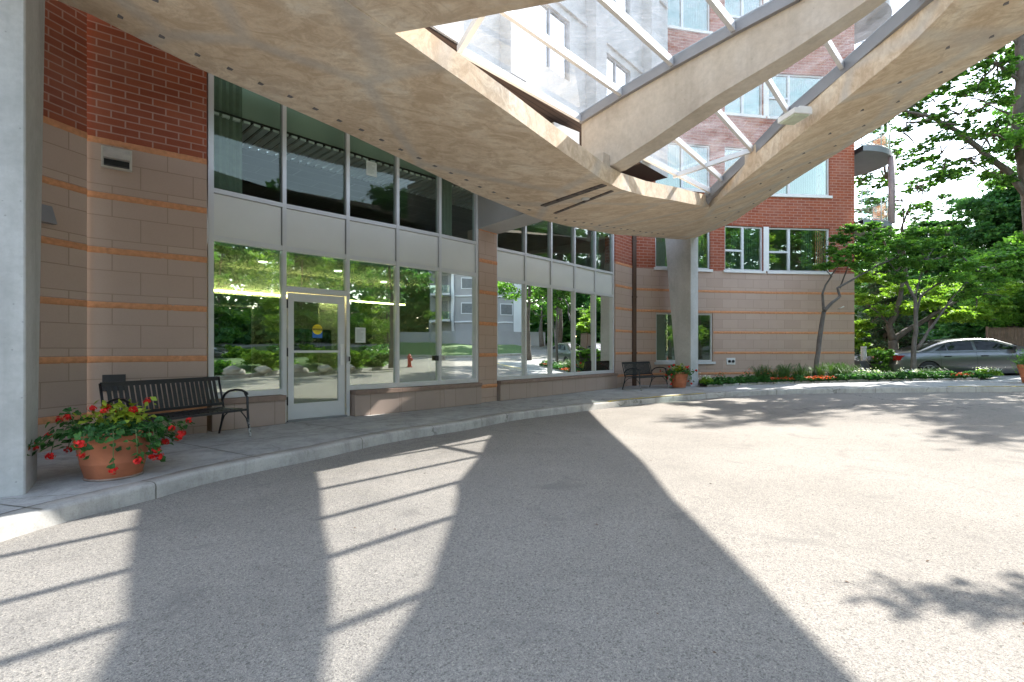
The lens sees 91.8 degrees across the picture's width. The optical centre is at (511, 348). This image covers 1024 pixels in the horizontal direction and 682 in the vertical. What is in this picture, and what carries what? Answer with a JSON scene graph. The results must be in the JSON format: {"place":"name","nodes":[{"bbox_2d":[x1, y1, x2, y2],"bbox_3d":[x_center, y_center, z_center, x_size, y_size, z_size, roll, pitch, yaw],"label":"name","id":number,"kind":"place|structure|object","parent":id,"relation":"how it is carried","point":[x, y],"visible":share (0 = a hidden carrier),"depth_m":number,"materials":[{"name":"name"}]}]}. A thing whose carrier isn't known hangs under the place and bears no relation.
{"place":"outdoors","nodes":[
{"label":"outdoors","id":0,"kind":"place"},
{"bbox_2d":[0,354,1023,681],"bbox_3d":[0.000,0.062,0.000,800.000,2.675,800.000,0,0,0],"label":"driveway","id":1,"kind":"structure","parent":0,"point":[722,528],"depth_m":3.30,"materials":[{"name":"grey asphalt"}]},
{"bbox_2d":[37,0,894,452],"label":"apartment building","id":2,"kind":"structure","parent":1,"relation":"on","point":[211,236],"depth_m":10.87,"materials":[{"name":"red brick"}]},
{"bbox_2d":[41,204,56,224],"bbox_3d":[-5.659,-1.643,6.029,0.090,0.220,0.180,0,0,15],"label":"wall lamp","id":3,"kind":"object","parent":2,"relation":"attached to","point":[47,215],"visible":0.78,"depth_m":6.03,"materials":[{"name":"grey metal"}]},
{"bbox_2d":[102,374,125,390],"bbox_3d":[-5.401,0.457,6.732,0.250,0.220,0.036,0,0,-38],"label":"cover plate","id":4,"kind":"object","parent":2,"relation":"attached to","point":[114,378],"visible":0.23,"depth_m":6.72,"materials":[{"name":"grey metal"}]},
{"bbox_2d":[101,145,131,172],"bbox_3d":[-5.330,-2.582,6.690,0.330,0.280,0.190,0,0,-38],"label":"wall vent","id":5,"kind":"object","parent":2,"relation":"attached to","point":[116,158],"depth_m":6.67,"materials":[{"name":"beige metal"}]},
{"bbox_2d":[214,304,253,380],"bbox_3d":[-5.752,-0.130,9.891,0.040,1.520,1.120,0,0,44],"label":"inner window frame","id":6,"kind":"structure","parent":2,"relation":"in","point":[225,305],"depth_m":10.26,"materials":[{"name":"paint"}]},
{"bbox_2d":[294,329,330,349],"bbox_3d":[-4.054,-0.170,9.898,0.065,0.440,0.920,0,0,44],"label":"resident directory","id":7,"kind":"object","parent":2,"relation":"attached to","point":[304,339],"visible":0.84,"depth_m":9.89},
{"bbox_2d":[287,293,344,419],"bbox_3d":[-3.493,0.125,8.863,1.054,2.190,0.085,0,0,-44],"label":"door","id":8,"kind":"structure","parent":2,"relation":"in","point":[324,408],"depth_m":8.86,"materials":[{"name":"paint"}]},
{"bbox_2d":[313,324,321,337],"bbox_3d":[-3.484,-0.320,8.885,0.180,0.240,0.007,0,0,-44],"label":"caution sticker","id":9,"kind":"object","parent":8,"relation":"attached to","point":[317,330],"visible":1,"depth_m":8.88,"materials":[{"name":"yellow paper"}]},
{"bbox_2d":[355,327,365,342],"bbox_3d":[-2.897,-0.265,9.480,0.205,0.290,0.005,0,0,-42],"label":"notice","id":10,"kind":"object","parent":2,"relation":"attached to","point":[360,335],"visible":1,"depth_m":9.48,"materials":[{"name":"paper"}]},
{"bbox_2d":[366,160,376,176],"bbox_3d":[-2.730,-3.500,9.639,0.220,0.280,0.005,0,0,-42],"label":"notice","id":11,"kind":"object","parent":2,"relation":"attached to","point":[371,168],"visible":1,"depth_m":9.64,"materials":[{"name":"paper"}]},
{"bbox_2d":[531,4,567,80],"bbox_3d":[0.869,-7.400,11.863,0.070,1.500,1.500,0,0,43],"label":"window","id":12,"kind":"structure","parent":2,"relation":"in","point":[543,17],"depth_m":11.93,"materials":[{"name":"white glass"}]},
{"bbox_2d":[607,55,628,94],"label":"window","id":13,"kind":"structure","parent":2,"relation":"in","point":[616,73],"depth_m":14.12,"materials":[{"name":"white glass"}]},
{"bbox_2d":[613,0,628,14],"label":"window","id":14,"kind":"structure","parent":2,"relation":"in","point":[623,4],"depth_m":14.49,"materials":[{"name":"white glass"}]},
{"bbox_2d":[632,236,636,385],"bbox_3d":[4.175,-2.200,16.935,0.170,6.900,0.150,0,0,0],"label":"downpipe","id":15,"kind":"object","parent":2,"relation":"attached to","point":[634,300],"visible":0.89,"depth_m":16.88,"materials":[{"name":"metal"}]},
{"bbox_2d":[655,142,708,192],"bbox_3d":[6.029,-6.445,17.654,2.306,1.710,0.363,0,0,-13],"label":"window","id":16,"kind":"structure","parent":2,"relation":"in","point":[672,145],"depth_m":17.79,"materials":[{"name":"glass"}]},
{"bbox_2d":[654,233,712,271],"bbox_3d":[6.029,-3.615,17.653,2.306,1.710,0.361,0,0,-13],"label":"window","id":17,"kind":"structure","parent":2,"relation":"in","point":[661,267],"depth_m":17.69,"materials":[{"name":"glass"}]},
{"bbox_2d":[654,313,715,364],"bbox_3d":[6.107,-0.365,17.592,2.390,1.810,0.211,0,0,-13],"label":"window","id":18,"kind":"structure","parent":2,"relation":"in","point":[658,362],"depth_m":17.54,"materials":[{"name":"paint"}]},
{"bbox_2d":[668,0,712,34],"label":"window","id":19,"kind":"structure","parent":2,"relation":"in","point":[684,15],"depth_m":17.70,"materials":[{"name":"glass"}]},
{"bbox_2d":[726,358,734,364],"bbox_3d":[7.904,0.443,17.887,0.340,0.240,0.060,0,0,-10],"label":"twin vent","id":20,"kind":"object","parent":2,"relation":"attached to","point":[730,361],"visible":1,"depth_m":17.88,"materials":[{"name":"white paint"}]},
{"bbox_2d":[725,147,744,170],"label":"window","id":21,"kind":"structure","parent":2,"relation":"in","point":[726,148],"depth_m":18.19,"materials":[{"name":"glass"}]},
{"bbox_2d":[725,0,761,19],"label":"window","id":22,"kind":"structure","parent":2,"relation":"in","point":[736,9],"depth_m":18.07,"materials":[{"name":"glass"}]},
{"bbox_2d":[723,226,765,273],"bbox_3d":[8.410,-3.615,18.125,1.688,1.710,0.340,0,0,-10],"label":"window","id":23,"kind":"structure","parent":2,"relation":"in","point":[734,250],"depth_m":18.21,"materials":[{"name":"glass"}]},
{"bbox_2d":[724,84,765,118],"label":"window","id":24,"kind":"structure","parent":2,"relation":"in","point":[749,104],"depth_m":18.15,"materials":[{"name":"glass"}]},
{"bbox_2d":[767,74,823,119],"bbox_3d":[10.590,-9.285,18.417,2.547,1.710,0.351,0,0,-5],"label":"window","id":25,"kind":"structure","parent":2,"relation":"in","point":[791,87],"depth_m":18.39,"materials":[{"name":"glass"}]},
{"bbox_2d":[767,228,832,274],"bbox_3d":[10.590,-3.615,18.413,2.547,1.710,0.344,0,0,-5],"label":"window","id":26,"kind":"structure","parent":2,"relation":"in","point":[787,252],"depth_m":18.47,"materials":[{"name":"glass"}]},
{"bbox_2d":[770,159,832,197],"bbox_3d":[10.590,-6.445,18.416,2.547,1.710,0.349,0,0,-5],"label":"window","id":27,"kind":"structure","parent":2,"relation":"in","point":[825,165],"depth_m":18.56,"materials":[{"name":"glass"}]},
{"bbox_2d":[0,386,1023,541],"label":"kerb","id":28,"kind":"structure","parent":1,"relation":"on","point":[19,522],"depth_m":5.97,"materials":[{"name":"concrete"}]},
{"bbox_2d":[141,388,875,498],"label":"kerb joints","id":29,"kind":"object","parent":28,"relation":"on","point":[362,448],"visible":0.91,"depth_m":4.64,"materials":[{"name":"grey concrete"}]},
{"bbox_2d":[860,346,866,360],"bbox_3d":[13.757,0.491,19.400,0.207,1.192,0.207,0,0,0],"label":"vent pipe","id":30,"kind":"object","parent":1,"relation":"on","point":[863,352],"visible":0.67,"depth_m":19.33,"materials":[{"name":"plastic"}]},
{"bbox_2d":[854,330,884,355],"bbox_3d":[14.441,0.092,20.142,1.482,1.925,1.127,0,0,0],"label":"shrub","id":31,"kind":"object","parent":1,"relation":"on","point":[857,342],"visible":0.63,"depth_m":20.13,"materials":[{"name":"green plant"}]},
{"bbox_2d":[854,228,921,327],"bbox_3d":[22.811,-3.515,31.212,5.572,8.566,4.844,0,0,0],"label":"broadleaf tree","id":32,"kind":"object","parent":1,"relation":"on","point":[860,290],"visible":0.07,"depth_m":30.17,"materials":[{"name":"green plant"}]},
{"bbox_2d":[854,257,933,370],"bbox_3d":[17.438,-1.350,22.923,4.473,5.800,4.319,0,0,0],"label":"broadleaf tree","id":33,"kind":"object","parent":1,"relation":"on","point":[880,322],"visible":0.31,"depth_m":22.72,"materials":[{"name":"green plant"}]},
{"bbox_2d":[854,118,957,342],"bbox_3d":[18.256,-4.746,23.204,5.519,11.880,3.025,0,0,0],"label":"thin tree","id":34,"kind":"object","parent":1,"relation":"on","point":[874,201],"visible":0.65,"depth_m":23.00,"materials":[{"name":"green plant"}]},
{"bbox_2d":[885,338,957,350],"bbox_3d":[18.922,0.249,21.300,5.250,1.447,2.040,-2,0,0],"label":"parked car","id":35,"kind":"object","parent":1,"relation":"on","point":[928,340],"depth_m":21.31,"materials":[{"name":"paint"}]},
{"bbox_2d":[856,322,1001,355],"bbox_3d":[22.889,-0.231,25.087,23.582,3.173,4.087,0,0,0],"label":"hedge","id":36,"kind":"object","parent":1,"relation":"on","point":[958,331],"visible":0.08,"depth_m":25.11,"materials":[{"name":"green plant"}]},
{"bbox_2d":[889,219,974,328],"bbox_3d":[25.171,-3.614,30.084,6.642,8.495,6.271,0,0,0],"label":"broadleaf tree","id":37,"kind":"object","parent":1,"relation":"on","point":[931,224],"visible":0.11,"depth_m":29.01,"materials":[{"name":"green plant"}]},
{"bbox_2d":[854,247,1023,350],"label":"garden tree","id":38,"kind":"object","parent":1,"relation":"on","point":[961,315],"visible":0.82,"depth_m":19.58,"materials":[{"name":"green plant"}]},
{"bbox_2d":[854,283,1023,350],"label":"woodland","id":39,"kind":"object","parent":1,"relation":"on","point":[951,328],"depth_m":40.55,"materials":[{"name":"green plant"}]},
{"bbox_2d":[871,338,1023,372],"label":"parked car","id":40,"kind":"object","parent":1,"relation":"on","point":[960,355],"visible":0.66,"depth_m":16.96,"materials":[{"name":"silver metal"}]},
{"bbox_2d":[895,34,1023,233],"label":"tall tree","id":41,"kind":"object","parent":1,"relation":"on","point":[986,85],"visible":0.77,"depth_m":17.44,"materials":[{"name":"green plant"}]},
{"bbox_2d":[904,270,1020,338],"bbox_3d":[32.114,-3.365,36.359,10.384,7.451,8.670,0,0,11],"label":"broadleaf tree","id":42,"kind":"object","parent":1,"relation":"on","point":[973,330],"visible":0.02,"depth_m":34.89,"materials":[{"name":"green plant"}]},
{"bbox_2d":[920,185,1023,327],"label":"broadleaf tree","id":43,"kind":"object","parent":1,"relation":"on","point":[994,214],"visible":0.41,"depth_m":26.18,"materials":[{"name":"green plant"}]},
{"bbox_2d":[945,241,1023,328],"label":"broadleaf tree","id":44,"kind":"object","parent":1,"relation":"on","point":[1015,318],"visible":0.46,"depth_m":23.54,"materials":[{"name":"green plant"}]},
{"bbox_2d":[971,42,1020,223],"bbox_3d":[34.514,-10.425,32.012,9.267,21.050,7.524,0,0,0],"label":"broadleaf tree","id":45,"kind":"object","parent":1,"relation":"on","point":[1003,115],"visible":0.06,"depth_m":33.27,"materials":[{"name":"green plant"}]},
{"bbox_2d":[986,327,1023,345],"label":"wooden fence","id":46,"kind":"object","parent":1,"relation":"on","point":[1014,336],"visible":0.46,"depth_m":22.20,"materials":[{"name":"brown wood"}]},
{"bbox_2d":[0,373,1023,513],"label":"sidewalk","id":47,"kind":"structure","parent":0,"point":[60,475],"depth_m":7.44,"materials":[{"name":"concrete"}]},
{"bbox_2d":[71,430,153,481],"bbox_3d":[-3.935,1.020,4.905,0.670,0.460,0.670,0,0,0],"label":"flower pot","id":48,"kind":"object","parent":47,"relation":"on","point":[94,465],"visible":0.52,"depth_m":4.69,"materials":[{"name":"ceramic"}]},
{"bbox_2d":[27,397,194,474],"bbox_3d":[-3.988,0.821,4.879,1.216,0.680,1.243,0,0,12],"label":"geranium","id":49,"kind":"object","parent":48,"relation":"in","point":[123,425],"visible":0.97,"depth_m":4.81,"materials":[{"name":"green plant"}]},
{"bbox_2d":[98,376,251,436],"bbox_3d":[-4.357,0.830,6.537,0.722,0.849,1.534,0,0,25],"label":"bench","id":50,"kind":"object","parent":47,"relation":"on","point":[222,409],"visible":0.73,"depth_m":6.68,"materials":[{"name":"black metal"}]},
{"bbox_2d":[0,0,1023,497],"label":"entrance canopy","id":51,"kind":"object","parent":47,"relation":"on","point":[406,80],"visible":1,"depth_m":6.18,"materials":[{"name":"concrete"}]},
{"bbox_2d":[778,106,811,124],"bbox_3d":[4.438,-3.663,7.773,0.320,0.155,0.380,0,0,-9],"label":"wall light","id":52,"kind":"object","parent":51,"relation":"attached to","point":[794,116],"visible":1,"depth_m":7.65,"materials":[{"name":"white paint"}]},
{"bbox_2d":[622,361,668,390],"bbox_3d":[4.196,0.830,15.589,1.534,0.849,0.722,0,0,-42],"label":"bench","id":53,"kind":"object","parent":47,"relation":"on","point":[628,371],"visible":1,"depth_m":15.73,"materials":[{"name":"black metal"}]},
{"bbox_2d":[670,372,687,387],"bbox_3d":[5.351,0.990,15.899,0.600,0.500,0.600,0,0,0],"label":"flower pot","id":54,"kind":"object","parent":47,"relation":"on","point":[680,381],"visible":0.82,"depth_m":15.69,"materials":[{"name":"ceramic"}]},
{"bbox_2d":[660,363,696,384],"bbox_3d":[5.340,0.797,15.905,0.984,0.702,1.028,0,0,42],"label":"geranium","id":55,"kind":"object","parent":54,"relation":"in","point":[680,368],"visible":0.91,"depth_m":15.70,"materials":[{"name":"green plant"}]},
{"bbox_2d":[722,383,738,385],"bbox_3d":[7.040,1.159,16.040,0.676,0.123,0.145,0,0,-21],"label":"edging stone","id":56,"kind":"object","parent":47,"relation":"on","point":[732,384],"visible":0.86,"depth_m":15.99,"materials":[{"name":"grey stone"}]},
{"bbox_2d":[739,382,756,384],"bbox_3d":[7.686,1.143,16.189,0.571,0.110,0.143,0,0,-4],"label":"edging stone","id":57,"kind":"object","parent":47,"relation":"on","point":[753,383],"visible":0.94,"depth_m":16.13,"materials":[{"name":"grey stone"}]},
{"bbox_2d":[773,381,793,383],"bbox_3d":[8.874,1.106,16.235,0.668,0.117,0.144,0,0,0],"label":"edging stone","id":58,"kind":"object","parent":47,"relation":"on","point":[786,382],"visible":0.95,"depth_m":16.17,"materials":[{"name":"grey stone"}]},
{"bbox_2d":[699,377,987,385],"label":"garden soil","id":59,"kind":"structure","parent":47,"relation":"on","point":[700,384],"depth_m":15.96,"materials":[{"name":"brown soil"}]},
{"bbox_2d":[698,375,713,383],"bbox_3d":[6.330,0.951,16.032,0.612,0.362,0.544,0,0,0],"label":"sedum","id":60,"kind":"object","parent":59,"relation":"on","point":[708,379],"visible":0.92,"depth_m":15.95,"materials":[{"name":"green plant"}]},
{"bbox_2d":[712,377,722,381],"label":"bedding plant","id":61,"kind":"object","parent":59,"relation":"on","point":[717,379],"visible":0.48,"depth_m":16.14,"materials":[{"name":"green plant"}]},
{"bbox_2d":[721,377,736,382],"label":"bedding plant","id":62,"kind":"object","parent":59,"relation":"on","point":[729,380],"visible":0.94,"depth_m":15.94,"materials":[{"name":"green plant"}]},
{"bbox_2d":[733,376,746,381],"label":"bedding plant","id":63,"kind":"object","parent":59,"relation":"on","point":[738,378],"visible":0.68,"depth_m":16.29,"materials":[{"name":"green plant"}]},
{"bbox_2d":[746,375,759,381],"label":"bedding plant","id":64,"kind":"object","parent":59,"relation":"on","point":[752,378],"visible":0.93,"depth_m":16.16,"materials":[{"name":"green plant"}]},
{"bbox_2d":[747,366,768,376],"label":"daylily","id":65,"kind":"object","parent":59,"relation":"on","point":[757,373],"visible":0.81,"depth_m":16.78,"materials":[{"name":"green plant"}]},
{"bbox_2d":[754,364,771,375],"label":"daylily","id":66,"kind":"object","parent":59,"relation":"on","point":[764,369],"visible":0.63,"depth_m":16.85,"materials":[{"name":"green plant"}]},
{"bbox_2d":[758,375,772,381],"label":"bedding plant","id":67,"kind":"object","parent":59,"relation":"on","point":[766,378],"visible":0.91,"depth_m":16.13,"materials":[{"name":"green plant"}]},
{"bbox_2d":[766,370,782,376],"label":"daylily","id":68,"kind":"object","parent":59,"relation":"on","point":[775,374],"visible":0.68,"depth_m":16.47,"materials":[{"name":"green plant"}]},
{"bbox_2d":[773,365,789,377],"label":"daylily","id":69,"kind":"object","parent":59,"relation":"on","point":[780,374],"visible":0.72,"depth_m":16.43,"materials":[{"name":"green plant"}]},
{"bbox_2d":[780,376,792,380],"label":"flowering plant","id":70,"kind":"object","parent":59,"relation":"on","point":[787,378],"visible":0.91,"depth_m":16.14,"materials":[{"name":"orange plant"}]},
{"bbox_2d":[775,363,803,376],"bbox_3d":[9.166,0.751,16.510,0.996,0.591,0.955,0,0,32],"label":"daylily","id":71,"kind":"object","parent":59,"relation":"on","point":[788,373],"visible":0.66,"depth_m":16.37,"materials":[{"name":"green plant"}]},
{"bbox_2d":[789,374,805,380],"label":"bedding plant","id":72,"kind":"object","parent":59,"relation":"on","point":[796,377],"visible":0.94,"depth_m":16.16,"materials":[{"name":"green plant"}]},
{"bbox_2d":[792,363,813,375],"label":"daylily","id":73,"kind":"object","parent":59,"relation":"on","point":[799,371],"visible":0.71,"depth_m":16.46,"materials":[{"name":"green plant"}]},
{"bbox_2d":[813,375,826,379],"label":"flowering plant","id":74,"kind":"object","parent":59,"relation":"on","point":[821,378],"visible":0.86,"depth_m":16.10,"materials":[{"name":"orange plant"}]},
{"bbox_2d":[809,363,831,376],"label":"daylily","id":75,"kind":"object","parent":59,"relation":"on","point":[819,372],"visible":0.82,"depth_m":16.40,"materials":[{"name":"green plant"}]},
{"bbox_2d":[817,362,841,375],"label":"daylily","id":76,"kind":"object","parent":59,"relation":"on","point":[829,372],"visible":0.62,"depth_m":16.47,"materials":[{"name":"green plant"}]},
{"bbox_2d":[821,362,842,373],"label":"daylily","id":77,"kind":"object","parent":59,"relation":"on","point":[833,367],"visible":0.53,"depth_m":16.58,"materials":[{"name":"green plant"}]},
{"bbox_2d":[832,373,848,379],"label":"bedding plant","id":78,"kind":"object","parent":59,"relation":"on","point":[841,376],"visible":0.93,"depth_m":16.11,"materials":[{"name":"green plant"}]},
{"bbox_2d":[832,363,859,373],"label":"daylily","id":79,"kind":"object","parent":59,"relation":"on","point":[844,371],"visible":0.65,"depth_m":16.40,"materials":[{"name":"green plant"}]},
{"bbox_2d":[702,372,993,384],"bbox_3d":[11.178,0.965,16.407,10.116,0.468,1.808,0,0,3],"label":"ground cover","id":80,"kind":"object","parent":59,"relation":"on","point":[984,376],"visible":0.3,"depth_m":15.89,"materials":[{"name":"green plant"}]},
{"bbox_2d":[811,220,924,375],"bbox_3d":[11.999,-1.697,16.563,3.872,5.305,1.808,0,0,0],"label":"garden tree","id":81,"kind":"object","parent":80,"relation":"on","point":[862,247],"visible":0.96,"depth_m":16.48,"materials":[{"name":"green plant"}]},
{"bbox_2d":[975,366,998,375],"bbox_3d":[15.085,0.713,15.797,0.559,0.324,0.587,0,0,-35],"label":"sedum","id":82,"kind":"object","parent":80,"relation":"on","point":[985,370],"visible":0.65,"depth_m":15.72,"materials":[{"name":"green plant"}]},
{"bbox_2d":[983,367,1003,375],"bbox_3d":[15.281,0.707,15.805,0.580,0.309,0.548,0,0,0],"label":"sedum","id":83,"kind":"object","parent":80,"relation":"on","point":[996,372],"visible":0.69,"depth_m":15.64,"materials":[{"name":"green plant"}]},
{"bbox_2d":[846,373,862,378],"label":"bedding plant","id":84,"kind":"object","parent":59,"relation":"on","point":[854,375],"visible":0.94,"depth_m":16.09,"materials":[{"name":"green plant"}]},
{"bbox_2d":[847,364,861,371],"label":"daylily","id":85,"kind":"object","parent":59,"relation":"on","point":[853,370],"visible":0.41,"depth_m":16.83,"materials":[{"name":"green plant"}]},
{"bbox_2d":[855,368,869,372],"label":"bedding plant","id":86,"kind":"object","parent":59,"relation":"on","point":[861,371],"visible":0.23,"depth_m":16.47,"materials":[{"name":"white plant"}]},
{"bbox_2d":[854,356,872,370],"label":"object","id":87,"kind":"object","parent":59,"relation":"on","point":[865,362],"visible":0.35,"depth_m":18.80,"materials":[{"name":"grey"}]},
{"bbox_2d":[860,372,873,378],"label":"bedding plant","id":88,"kind":"object","parent":59,"relation":"on","point":[865,376],"visible":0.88,"depth_m":16.04,"materials":[{"name":"green plant"}]},
{"bbox_2d":[867,372,884,378],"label":"bedding plant","id":89,"kind":"object","parent":59,"relation":"on","point":[877,375],"visible":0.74,"depth_m":15.97,"materials":[{"name":"green plant"}]},
{"bbox_2d":[868,349,887,371],"bbox_3d":[13.652,0.514,18.344,1.066,1.040,0.797,0,0,0],"label":"shrub","id":90,"kind":"object","parent":59,"relation":"in","point":[875,355],"visible":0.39,"depth_m":18.24,"materials":[{"name":"green plant"}]},
{"bbox_2d":[876,349,894,372],"bbox_3d":[13.536,0.510,17.692,0.897,1.051,0.676,0,0,0],"label":"shrub","id":91,"kind":"object","parent":59,"relation":"in","point":[890,352],"visible":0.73,"depth_m":17.64,"materials":[{"name":"green plant"}]},
{"bbox_2d":[881,372,895,378],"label":"bedding plant","id":92,"kind":"object","parent":59,"relation":"on","point":[889,374],"visible":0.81,"depth_m":15.96,"materials":[{"name":"green plant"}]},
{"bbox_2d":[894,372,908,378],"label":"bedding plant","id":93,"kind":"object","parent":59,"relation":"on","point":[901,375],"visible":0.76,"depth_m":15.87,"materials":[{"name":"green plant"}]},
{"bbox_2d":[898,367,918,377],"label":"bedding plant","id":94,"kind":"object","parent":59,"relation":"on","point":[910,372],"visible":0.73,"depth_m":15.93,"materials":[{"name":"green plant"}]},
{"bbox_2d":[915,371,929,377],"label":"bedding plant","id":95,"kind":"object","parent":59,"relation":"on","point":[922,374],"visible":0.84,"depth_m":15.81,"materials":[{"name":"green plant"}]},
{"bbox_2d":[925,370,939,376],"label":"bedding plant","id":96,"kind":"object","parent":59,"relation":"on","point":[932,373],"visible":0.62,"depth_m":15.82,"materials":[{"name":"green plant"}]},
{"bbox_2d":[943,371,957,376],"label":"bedding plant","id":97,"kind":"object","parent":59,"relation":"on","point":[949,372],"visible":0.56,"depth_m":15.77,"materials":[{"name":"green plant"}]},
{"bbox_2d":[880,224,1023,369],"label":"garden tree","id":98,"kind":"object","parent":59,"relation":"on","point":[971,271],"visible":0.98,"depth_m":16.25,"materials":[{"name":"green plant"}]},
{"bbox_2d":[963,370,982,376],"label":"bedding plant","id":99,"kind":"object","parent":59,"relation":"on","point":[975,373],"visible":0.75,"depth_m":15.54,"materials":[{"name":"green plant"}]},
{"bbox_2d":[846,379,868,381],"bbox_3d":[11.257,1.033,16.165,0.657,0.122,0.114,0,0,7],"label":"edging stone","id":100,"kind":"object","parent":47,"relation":"on","point":[853,380],"visible":0.84,"depth_m":16.12,"materials":[{"name":"grey stone"}]},
{"bbox_2d":[890,379,910,380],"bbox_3d":[12.502,1.000,15.968,0.564,0.104,0.112,0,0,10],"label":"edging stone","id":101,"kind":"object","parent":47,"relation":"on","point":[900,379],"visible":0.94,"depth_m":15.92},
{"bbox_2d":[911,378,933,380],"bbox_3d":[13.106,0.979,15.853,0.613,0.111,0.118,0,0,11],"label":"edging stone","id":102,"kind":"object","parent":47,"relation":"on","point":[919,379],"visible":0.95,"depth_m":15.81,"materials":[{"name":"grey stone"}]},
{"bbox_2d":[954,377,979,379],"bbox_3d":[14.280,0.941,15.572,0.609,0.120,0.111,0,0,18],"label":"edging stone","id":103,"kind":"object","parent":47,"relation":"on","point":[968,378],"visible":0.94,"depth_m":15.53,"materials":[{"name":"grey stone"}]},
{"bbox_2d":[1017,364,1023,382],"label":"flower pot","id":104,"kind":"object","parent":47,"relation":"on","point":[1021,370],"visible":0.93,"depth_m":13.99,"materials":[{"name":"ceramic"}]},
{"bbox_2d":[1007,349,1023,372],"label":"green plant","id":105,"kind":"object","parent":104,"relation":"in","point":[1020,361],"visible":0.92,"depth_m":14.07,"materials":[{"name":"green plant"}]},
{"bbox_2d":[258,0,1015,270],"label":"sky","id":106,"kind":"structure","parent":0,"point":[962,188],"materials":[{"name":"white"}]},
{"bbox_2d":[1000,114,1023,244],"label":"broadleaf tree","id":107,"kind":"object","parent":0,"point":[1018,135],"visible":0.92,"depth_m":16.66,"materials":[{"name":"green plant"}]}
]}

